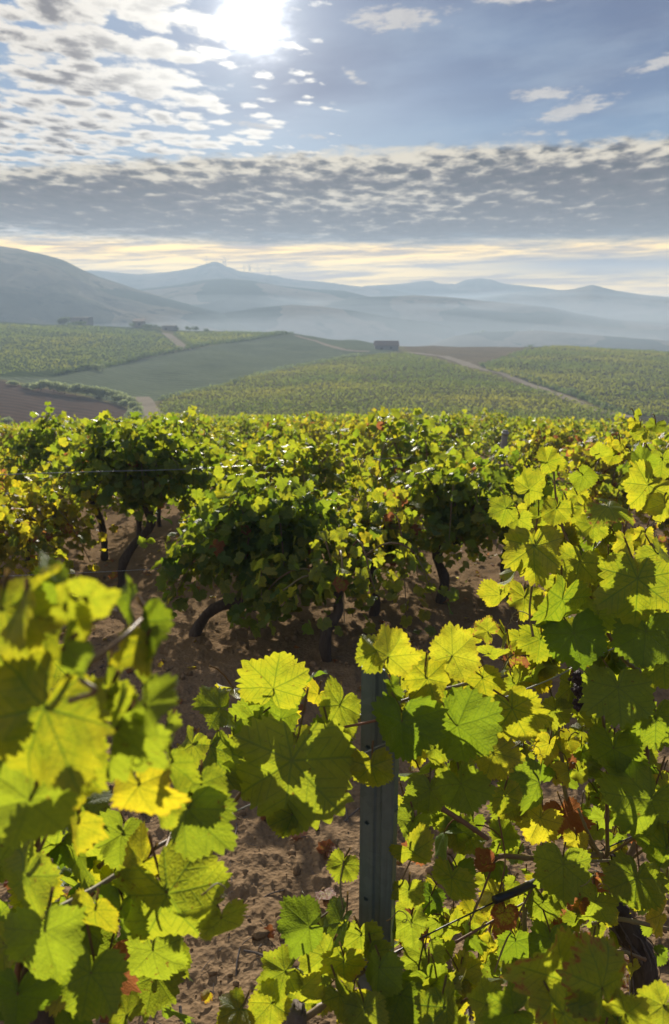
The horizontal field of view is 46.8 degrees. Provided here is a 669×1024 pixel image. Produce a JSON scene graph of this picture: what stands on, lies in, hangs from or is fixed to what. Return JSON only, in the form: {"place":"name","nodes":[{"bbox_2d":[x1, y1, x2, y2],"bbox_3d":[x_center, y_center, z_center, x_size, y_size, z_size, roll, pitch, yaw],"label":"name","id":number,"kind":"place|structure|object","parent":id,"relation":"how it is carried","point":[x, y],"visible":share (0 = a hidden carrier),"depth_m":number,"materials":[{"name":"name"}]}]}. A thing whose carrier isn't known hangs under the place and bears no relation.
{"place":"outdoors","nodes":[
{"label":"outdoors","id":0,"kind":"place"},
{"bbox_2d":[0,568,164,576],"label":"wire","id":1,"kind":"object","parent":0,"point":[92,572],"visible":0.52,"depth_m":5.36,"materials":[{"name":"silver metal"}]},
{"bbox_2d":[0,246,257,331],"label":"hill","id":2,"kind":"structure","parent":0,"point":[36,288],"depth_m":462.89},
{"bbox_2d":[131,396,166,418],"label":"path","id":3,"kind":"structure","parent":0,"point":[148,404],"depth_m":118.38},
{"bbox_2d":[162,333,191,349],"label":"path","id":4,"kind":"structure","parent":0,"point":[176,341],"depth_m":236.92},
{"bbox_2d":[1,457,414,474],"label":"wire","id":5,"kind":"object","parent":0,"point":[167,469],"visible":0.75,"depth_m":5.77,"materials":[{"name":"silver metal"}]},
{"bbox_2d":[86,262,423,296],"bbox_3d":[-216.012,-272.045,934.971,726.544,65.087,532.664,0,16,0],"label":"hill","id":6,"kind":"structure","parent":0,"point":[212,270],"depth_m":953.07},
{"bbox_2d":[138,278,456,335],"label":"hill","id":7,"kind":"structure","parent":0,"point":[225,295],"depth_m":658.43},
{"bbox_2d":[294,335,368,351],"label":"path","id":8,"kind":"structure","parent":0,"point":[325,344],"depth_m":230.48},
{"bbox_2d":[0,314,668,1023],"bbox_3d":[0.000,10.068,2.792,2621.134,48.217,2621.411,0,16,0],"label":"ground","id":9,"kind":"structure","parent":0,"point":[154,378],"depth_m":5.67,"materials":[{"name":"soil"}]},
{"bbox_2d":[0,420,23,459],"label":"grape vine","id":10,"kind":"object","parent":9,"relation":"on","point":[8,428],"visible":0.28,"depth_m":17.59,"materials":[{"name":"plant"}]},
{"bbox_2d":[0,446,67,498],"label":"grape vine","id":11,"kind":"object","parent":9,"relation":"on","point":[19,464],"visible":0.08,"depth_m":9.46,"materials":[{"name":"plant"}]},
{"bbox_2d":[0,402,72,490],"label":"grape vine","id":12,"kind":"object","parent":9,"relation":"on","point":[47,436],"visible":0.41,"depth_m":9.12,"materials":[{"name":"green plant"}]},
{"bbox_2d":[28,379,50,389],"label":"bush","id":13,"kind":"object","parent":9,"relation":"on","point":[40,384],"visible":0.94,"depth_m":120.58,"materials":[{"name":"green plant"}]},
{"bbox_2d":[0,481,85,600],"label":"grape vine","id":14,"kind":"object","parent":9,"relation":"on","point":[15,537],"visible":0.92,"depth_m":5.65,"materials":[{"name":"green plant"}]},
{"bbox_2d":[44,380,62,391],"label":"bush","id":15,"kind":"object","parent":9,"relation":"on","point":[51,385],"visible":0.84,"depth_m":120.76,"materials":[{"name":"green plant"}]},
{"bbox_2d":[25,413,84,497],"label":"grape vine","id":16,"kind":"object","parent":9,"relation":"on","point":[61,422],"visible":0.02,"depth_m":13.54,"materials":[{"name":"plant"}]},
{"bbox_2d":[0,467,118,579],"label":"grape vine","id":17,"kind":"object","parent":9,"relation":"on","point":[66,522],"visible":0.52,"depth_m":6.57,"materials":[{"name":"green plant"}]},
{"bbox_2d":[30,418,92,511],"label":"grape vine","id":18,"kind":"object","parent":9,"relation":"on","point":[75,427],"visible":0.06,"depth_m":11.32,"materials":[{"name":"plant"}]},
{"bbox_2d":[53,382,69,393],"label":"bush","id":19,"kind":"object","parent":9,"relation":"on","point":[62,387],"visible":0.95,"depth_m":120.17,"materials":[{"name":"green plant"}]},
{"bbox_2d":[57,317,70,324],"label":"tree","id":20,"kind":"object","parent":9,"relation":"on","point":[63,320],"visible":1,"depth_m":282.20,"materials":[{"name":"green plant"}]},
{"bbox_2d":[26,437,123,560],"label":"grape vine","id":21,"kind":"object","parent":9,"relation":"on","point":[92,504],"visible":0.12,"depth_m":7.54,"materials":[{"name":"green plant"}]},
{"bbox_2d":[67,383,82,394],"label":"bush","id":22,"kind":"object","parent":9,"relation":"on","point":[73,388],"visible":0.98,"depth_m":119.47,"materials":[{"name":"green plant"}]},
{"bbox_2d":[70,317,93,325],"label":"farmhouse","id":23,"kind":"object","parent":9,"relation":"on","point":[88,320],"visible":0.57,"depth_m":287.48,"materials":[{"name":"paint"}]},
{"bbox_2d":[77,384,90,394],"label":"bush","id":24,"kind":"object","parent":9,"relation":"on","point":[83,388],"visible":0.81,"depth_m":119.38,"materials":[{"name":"green plant"}]},
{"bbox_2d":[0,323,181,373],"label":"vineyard","id":25,"kind":"object","parent":9,"relation":"on","point":[68,347],"visible":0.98,"depth_m":204.95,"materials":[{"name":"plant"}]},
{"bbox_2d":[86,386,103,396],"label":"bush","id":26,"kind":"object","parent":9,"relation":"on","point":[92,390],"visible":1,"depth_m":119.19,"materials":[{"name":"green plant"}]},
{"bbox_2d":[37,428,190,536],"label":"grape vine","id":27,"kind":"object","parent":9,"relation":"on","point":[139,524],"visible":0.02,"depth_m":8.65,"materials":[{"name":"green plant"}]},
{"bbox_2d":[106,389,121,401],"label":"bush","id":28,"kind":"object","parent":9,"relation":"on","point":[111,394],"visible":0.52,"depth_m":120.08,"materials":[{"name":"green plant"}]},
{"bbox_2d":[111,392,128,400],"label":"bush","id":29,"kind":"object","parent":9,"relation":"on","point":[119,396],"visible":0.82,"depth_m":118.28,"materials":[{"name":"green plant"}]},
{"bbox_2d":[0,550,248,1023],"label":"grape vine","id":30,"kind":"object","parent":9,"relation":"on","point":[73,959],"visible":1,"depth_m":0.76,"materials":[{"name":"green plant"}]},
{"bbox_2d":[117,396,136,405],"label":"bush","id":31,"kind":"object","parent":9,"relation":"on","point":[123,402],"visible":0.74,"depth_m":114.39,"materials":[{"name":"green plant"}]},
{"bbox_2d":[124,410,143,418],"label":"bush","id":32,"kind":"object","parent":9,"relation":"on","point":[127,414],"visible":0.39,"depth_m":95.10,"materials":[{"name":"green plant"}]},
{"bbox_2d":[127,401,143,408],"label":"bush","id":33,"kind":"object","parent":9,"relation":"on","point":[131,404],"visible":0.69,"depth_m":108.49,"materials":[{"name":"green plant"}]},
{"bbox_2d":[128,405,144,416],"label":"bush","id":34,"kind":"object","parent":9,"relation":"on","point":[137,408],"visible":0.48,"depth_m":101.58,"materials":[{"name":"green plant"}]},
{"bbox_2d":[32,409,245,588],"bbox_3d":[-1.595,-0.039,6.461,1.780,1.587,1.050,0,16,0],"label":"grape vine","id":35,"kind":"object","parent":9,"relation":"on","point":[150,447],"visible":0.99,"depth_m":6.15,"materials":[{"name":"green plant"}]},
{"bbox_2d":[132,318,145,327],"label":"farmhouse","id":36,"kind":"object","parent":9,"relation":"on","point":[140,322],"visible":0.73,"depth_m":284.13,"materials":[{"name":"paint"}]},
{"bbox_2d":[124,507,177,526],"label":"grape vine","id":37,"kind":"object","parent":9,"relation":"on","point":[159,524],"visible":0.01,"depth_m":9.71,"materials":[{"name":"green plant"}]},
{"bbox_2d":[136,411,174,430],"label":"grape vine","id":38,"kind":"object","parent":9,"relation":"on","point":[150,414],"visible":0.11,"depth_m":24.07,"materials":[{"name":"plant"}]},
{"bbox_2d":[162,325,177,330],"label":"farmhouse","id":39,"kind":"object","parent":9,"relation":"on","point":[170,327],"visible":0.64,"depth_m":272.73,"materials":[{"name":"paint"}]},
{"bbox_2d":[50,331,293,374],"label":"hedge","id":40,"kind":"object","parent":9,"relation":"on","point":[84,367],"visible":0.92,"depth_m":195.44,"materials":[{"name":"plant"}]},
{"bbox_2d":[166,405,217,443],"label":"grape vine","id":41,"kind":"object","parent":9,"relation":"on","point":[200,415],"visible":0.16,"depth_m":17.71,"materials":[{"name":"plant"}]},
{"bbox_2d":[155,410,233,456],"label":"grape vine","id":42,"kind":"object","parent":9,"relation":"on","point":[189,426],"visible":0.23,"depth_m":11.53,"materials":[{"name":"green plant"}]},
{"bbox_2d":[205,421,221,439],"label":"grape vine","id":43,"kind":"object","parent":9,"relation":"on","point":[220,427],"visible":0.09,"depth_m":24.19,"materials":[{"name":"plant"}]},
{"bbox_2d":[202,426,244,462],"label":"grape vine","id":44,"kind":"object","parent":9,"relation":"on","point":[224,441],"visible":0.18,"depth_m":13.74,"materials":[{"name":"plant"}]},
{"bbox_2d":[139,418,308,518],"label":"grape vine","id":45,"kind":"object","parent":9,"relation":"on","point":[224,457],"visible":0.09,"depth_m":8.18,"materials":[{"name":"green plant"}]},
{"bbox_2d":[177,330,274,342],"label":"vineyard","id":46,"kind":"object","parent":9,"relation":"on","point":[216,337],"visible":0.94,"depth_m":254.04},
{"bbox_2d":[216,419,238,432],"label":"grape vine","id":47,"kind":"object","parent":9,"relation":"on","point":[223,426],"visible":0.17,"depth_m":26.47,"materials":[{"name":"plant"}]},
{"bbox_2d":[223,430,256,446],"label":"grape vine","id":48,"kind":"object","parent":9,"relation":"on","point":[242,437],"visible":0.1,"depth_m":15.95,"materials":[{"name":"plant"}]},
{"bbox_2d":[222,412,264,441],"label":"grape vine","id":49,"kind":"object","parent":9,"relation":"on","point":[243,429],"visible":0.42,"depth_m":20.10,"materials":[{"name":"plant"}]},
{"bbox_2d":[137,461,373,639],"bbox_3d":[-0.512,0.319,5.079,1.484,1.312,1.312,10,18,32],"label":"grape vine","id":50,"kind":"object","parent":9,"relation":"on","point":[242,529],"visible":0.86,"depth_m":4.77,"materials":[{"name":"green plant"}]},
{"bbox_2d":[158,352,366,399],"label":"hedge","id":51,"kind":"object","parent":9,"relation":"on","point":[163,396],"visible":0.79,"depth_m":156.05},
{"bbox_2d":[226,441,309,493],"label":"grape vine","id":52,"kind":"object","parent":9,"relation":"on","point":[234,450],"visible":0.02,"depth_m":7.70,"materials":[{"name":"green plant"}]},
{"bbox_2d":[166,424,373,526],"bbox_3d":[-0.470,-0.008,6.526,1.977,1.501,1.186,0,16,0],"label":"grape vine","id":53,"kind":"object","parent":9,"relation":"on","point":[328,466],"visible":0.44,"depth_m":6.35,"materials":[{"name":"green plant"}]},
{"bbox_2d":[258,415,292,448],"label":"grape vine","id":54,"kind":"object","parent":9,"relation":"on","point":[283,418],"visible":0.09,"depth_m":17.96,"materials":[{"name":"plant"}]},
{"bbox_2d":[239,414,325,477],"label":"grape vine","id":55,"kind":"object","parent":9,"relation":"on","point":[274,424],"visible":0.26,"depth_m":11.75,"materials":[{"name":"plant"}]},
{"bbox_2d":[287,410,336,449],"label":"grape vine","id":56,"kind":"object","parent":9,"relation":"on","point":[314,433],"visible":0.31,"depth_m":15.91,"materials":[{"name":"plant"}]},
{"bbox_2d":[300,411,329,432],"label":"grape vine","id":57,"kind":"object","parent":9,"relation":"on","point":[308,415],"visible":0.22,"depth_m":26.27,"materials":[{"name":"plant"}]},
{"bbox_2d":[318,422,349,457],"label":"grape vine","id":58,"kind":"object","parent":9,"relation":"on","point":[337,434],"visible":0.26,"depth_m":18.31,"materials":[{"name":"plant"}]},
{"bbox_2d":[1,524,668,1023],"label":"soil clods","id":59,"kind":"object","parent":9,"relation":"on","point":[259,934],"visible":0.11,"depth_m":2.89,"materials":[{"name":"soil"}]},
{"bbox_2d":[8,526,661,1023],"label":"twigs","id":60,"kind":"object","parent":9,"relation":"on","point":[304,836],"visible":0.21,"depth_m":2.60,"materials":[{"name":"brown wood"}]},
{"bbox_2d":[2,411,668,454],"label":"vineyard","id":61,"kind":"object","parent":9,"relation":"on","point":[221,419],"visible":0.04,"depth_m":30.37,"materials":[{"name":"green plant"}]},
{"bbox_2d":[3,531,668,1023],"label":"fallen leaves","id":62,"kind":"object","parent":9,"relation":"on","point":[329,847],"visible":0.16,"depth_m":2.65,"materials":[{"name":"plant"}]},
{"bbox_2d":[326,416,355,430],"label":"grape vine","id":63,"kind":"object","parent":9,"relation":"on","point":[335,421],"visible":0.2,"depth_m":24.33,"materials":[{"name":"plant"}]},
{"bbox_2d":[250,512,458,662],"bbox_3d":[0.022,0.498,4.600,1.210,1.029,0.929,-12,20,-38],"label":"grape vine","id":64,"kind":"object","parent":9,"relation":"on","point":[333,578],"visible":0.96,"depth_m":4.45,"materials":[{"name":"green plant"}]},
{"bbox_2d":[340,405,395,483],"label":"grape vine","id":65,"kind":"object","parent":9,"relation":"on","point":[352,426],"visible":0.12,"depth_m":11.74,"materials":[{"name":"plant"}]},
{"bbox_2d":[306,473,435,636],"bbox_3d":[0.197,0.313,5.475,1.070,1.164,1.301,0,16,0],"label":"grape vine","id":66,"kind":"object","parent":9,"relation":"on","point":[380,514],"visible":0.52,"depth_m":5.20,"materials":[{"name":"green plant"}]},
{"bbox_2d":[358,667,400,990],"bbox_3d":[0.080,0.930,1.468,0.065,1.404,0.036,5,16,16],"label":"metal post","id":67,"kind":"object","parent":9,"relation":"on","point":[378,834],"visible":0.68,"depth_m":1.35,"materials":[{"name":"metal"}]},
{"bbox_2d":[343,719,376,727],"bbox_3d":[0.073,0.346,1.281,0.054,0.047,0.116,15,21,42],"label":"wire","id":68,"kind":"object","parent":67,"relation":"attached to","point":[359,724],"visible":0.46,"depth_m":1.25,"materials":[{"name":"metal"}]},
{"bbox_2d":[233,648,613,812],"bbox_3d":[0.468,0.352,1.606,1.455,0.111,0.114,-10,18,-32],"label":"wire","id":69,"kind":"object","parent":67,"relation":"attached to","point":[448,718],"visible":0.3,"depth_m":1.55,"materials":[{"name":"silver metal"}]},
{"bbox_2d":[178,621,553,1023],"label":"grape vine","id":70,"kind":"object","parent":69,"relation":"attached to","point":[284,777],"visible":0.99,"depth_m":1.27,"materials":[{"name":"green plant"}]},
{"bbox_2d":[394,821,668,952],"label":"wire","id":71,"kind":"object","parent":67,"relation":"attached to","point":[462,917],"visible":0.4,"depth_m":1.54,"materials":[{"name":"grey metal"}]},
{"bbox_2d":[492,878,536,903],"bbox_3d":[0.388,0.795,1.624,0.152,0.046,0.024,-12,19,-36],"label":"drip hose","id":72,"kind":"object","parent":71,"relation":"attached to","point":[513,892],"visible":0.87,"depth_m":1.60,"materials":[{"name":"black plastic"}]},
{"bbox_2d":[356,443,413,502],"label":"grape vine","id":73,"kind":"object","parent":9,"relation":"on","point":[381,478],"visible":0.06,"depth_m":9.82,"materials":[{"name":"green plant"}]},
{"bbox_2d":[373,341,398,349],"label":"farmhouse","id":74,"kind":"object","parent":9,"relation":"on","point":[387,345],"visible":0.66,"depth_m":233.36,"materials":[{"name":"paint"}]},
{"bbox_2d":[156,351,622,421],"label":"vineyard","id":75,"kind":"object","parent":9,"relation":"on","point":[486,383],"visible":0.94,"depth_m":118.90,"materials":[{"name":"plant"}]},
{"bbox_2d":[388,407,418,422],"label":"grape vine","id":76,"kind":"object","parent":9,"relation":"on","point":[410,417],"visible":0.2,"depth_m":26.91,"materials":[{"name":"plant"}]},
{"bbox_2d":[335,408,490,519],"bbox_3d":[0.707,-0.244,7.732,1.616,1.648,1.197,-3,16,-12],"label":"grape vine","id":77,"kind":"object","parent":9,"relation":"on","point":[400,440],"visible":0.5,"depth_m":7.47,"materials":[{"name":"green plant"}]},
{"bbox_2d":[346,440,549,603],"bbox_3d":[0.906,0.149,5.781,1.732,1.351,1.195,0,16,0],"label":"grape vine","id":78,"kind":"object","parent":9,"relation":"on","point":[455,502],"visible":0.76,"depth_m":5.49,"materials":[{"name":"green plant"}]},
{"bbox_2d":[427,417,470,440],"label":"grape vine","id":79,"kind":"object","parent":9,"relation":"on","point":[441,423],"visible":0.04,"depth_m":20.42,"materials":[{"name":"plant"}]},
{"bbox_2d":[412,409,487,454],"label":"grape vine","id":80,"kind":"object","parent":9,"relation":"on","point":[458,428],"visible":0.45,"depth_m":16.19,"materials":[{"name":"plant"}]},
{"bbox_2d":[417,433,485,474],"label":"grape vine","id":81,"kind":"object","parent":9,"relation":"on","point":[445,447],"visible":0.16,"depth_m":12.11,"materials":[{"name":"plant"}]},
{"bbox_2d":[464,429,494,467],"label":"grape vine","id":82,"kind":"object","parent":9,"relation":"on","point":[475,438],"visible":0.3,"depth_m":18.80,"materials":[{"name":"plant"}]},
{"bbox_2d":[468,407,503,450],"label":"grape vine","id":83,"kind":"object","parent":9,"relation":"on","point":[491,417],"visible":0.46,"depth_m":24.90,"materials":[{"name":"plant"}]},
{"bbox_2d":[477,409,507,433],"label":"grape vine","id":84,"kind":"object","parent":9,"relation":"on","point":[503,418],"visible":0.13,"depth_m":26.99,"materials":[{"name":"plant"}]},
{"bbox_2d":[479,419,517,461],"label":"grape vine","id":85,"kind":"object","parent":9,"relation":"on","point":[495,436],"visible":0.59,"depth_m":20.67,"materials":[{"name":"plant"}]},
{"bbox_2d":[492,430,508,543],"bbox_3d":[1.799,-0.218,8.449,0.130,1.371,0.075,0,16,0],"label":"metal post","id":86,"kind":"object","parent":9,"relation":"on","point":[504,434],"visible":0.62,"depth_m":8.28,"materials":[{"name":"silver metal"}]},
{"bbox_2d":[489,419,524,453],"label":"grape vine","id":87,"kind":"object","parent":9,"relation":"on","point":[515,423],"visible":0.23,"depth_m":23.05,"materials":[{"name":"plant"}]},
{"bbox_2d":[480,343,535,365],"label":"hedge","id":88,"kind":"object","parent":9,"relation":"on","point":[498,359],"visible":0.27,"depth_m":198.04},
{"bbox_2d":[443,428,607,583],"bbox_3d":[1.487,0.088,6.194,1.398,1.458,1.185,0,16,0],"label":"grape vine","id":89,"kind":"object","parent":9,"relation":"on","point":[499,453],"visible":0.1,"depth_m":6.16,"materials":[{"name":"green plant"}]},
{"bbox_2d":[498,416,562,470],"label":"grape vine","id":90,"kind":"object","parent":9,"relation":"on","point":[521,436],"visible":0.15,"depth_m":14.45,"materials":[{"name":"plant"}]},
{"bbox_2d":[517,414,546,429],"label":"grape vine","id":91,"kind":"object","parent":9,"relation":"on","point":[534,422],"visible":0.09,"depth_m":25.36,"materials":[{"name":"plant"}]},
{"bbox_2d":[489,416,576,472],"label":"grape vine","id":92,"kind":"object","parent":9,"relation":"on","point":[551,439],"visible":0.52,"depth_m":12.35,"materials":[{"name":"plant"}]},
{"bbox_2d":[479,362,642,414],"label":"hedge","id":93,"kind":"object","parent":9,"relation":"on","point":[581,395],"visible":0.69,"depth_m":122.50,"materials":[{"name":"plant"}]},
{"bbox_2d":[455,408,668,997],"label":"grape vine","id":94,"kind":"object","parent":9,"relation":"on","point":[607,589],"visible":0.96,"depth_m":1.63,"materials":[{"name":"green plant"}]},
{"bbox_2d":[466,925,668,1023],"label":"grape vine","id":95,"kind":"object","parent":9,"relation":"on","point":[568,977],"visible":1,"depth_m":0.99,"materials":[{"name":"green plant"}]},
{"bbox_2d":[547,416,587,443],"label":"grape vine","id":96,"kind":"object","parent":9,"relation":"on","point":[576,426],"visible":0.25,"depth_m":21.02,"materials":[{"name":"plant"}]},
{"bbox_2d":[486,345,668,417],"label":"vineyard","id":97,"kind":"object","parent":9,"relation":"on","point":[631,353],"visible":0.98,"depth_m":165.88,"materials":[{"name":"plant"}]},
{"bbox_2d":[557,427,611,498],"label":"grape vine","id":98,"kind":"object","parent":9,"relation":"on","point":[563,453],"visible":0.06,"depth_m":10.54,"materials":[{"name":"plant"}]},
{"bbox_2d":[575,422,627,444],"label":"grape vine","id":99,"kind":"object","parent":9,"relation":"on","point":[602,431],"visible":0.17,"depth_m":16.69,"materials":[{"name":"plant"}]},
{"bbox_2d":[556,422,668,550],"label":"grape vine","id":100,"kind":"object","parent":9,"relation":"on","point":[599,465],"visible":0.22,"depth_m":7.21,"materials":[{"name":"green plant"}]},
{"bbox_2d":[573,412,654,471],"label":"grape vine","id":101,"kind":"object","parent":9,"relation":"on","point":[625,426],"visible":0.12,"depth_m":12.48,"materials":[{"name":"plant"}]},
{"bbox_2d":[595,432,668,530],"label":"grape vine","id":102,"kind":"object","parent":9,"relation":"on","point":[610,489],"visible":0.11,"depth_m":6.65,"materials":[{"name":"green plant"}]},
{"bbox_2d":[0,0,668,296],"label":"sky","id":103,"kind":"structure","parent":0,"point":[361,143],"materials":[{"name":"blue"}]},
{"bbox_2d":[222,305,454,345],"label":"hill","id":104,"kind":"structure","parent":0,"point":[328,323],"depth_m":521.12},
{"bbox_2d":[406,352,480,366],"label":"path","id":105,"kind":"structure","parent":0,"point":[464,363],"depth_m":196.17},
{"bbox_2d":[363,278,556,298],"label":"hill","id":106,"kind":"structure","parent":0,"point":[473,288],"depth_m":1069.16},
{"bbox_2d":[310,295,668,340],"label":"hill","id":107,"kind":"structure","parent":0,"point":[461,316],"depth_m":588.29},
{"bbox_2d":[429,330,668,351],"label":"hill","id":108,"kind":"structure","parent":0,"point":[540,338],"depth_m":449.61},
{"bbox_2d":[471,366,633,416],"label":"path","id":109,"kind":"structure","parent":0,"point":[520,381],"depth_m":140.65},
{"bbox_2d":[470,285,668,315],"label":"hill","id":110,"kind":"structure","parent":0,"point":[593,300],"depth_m":782.45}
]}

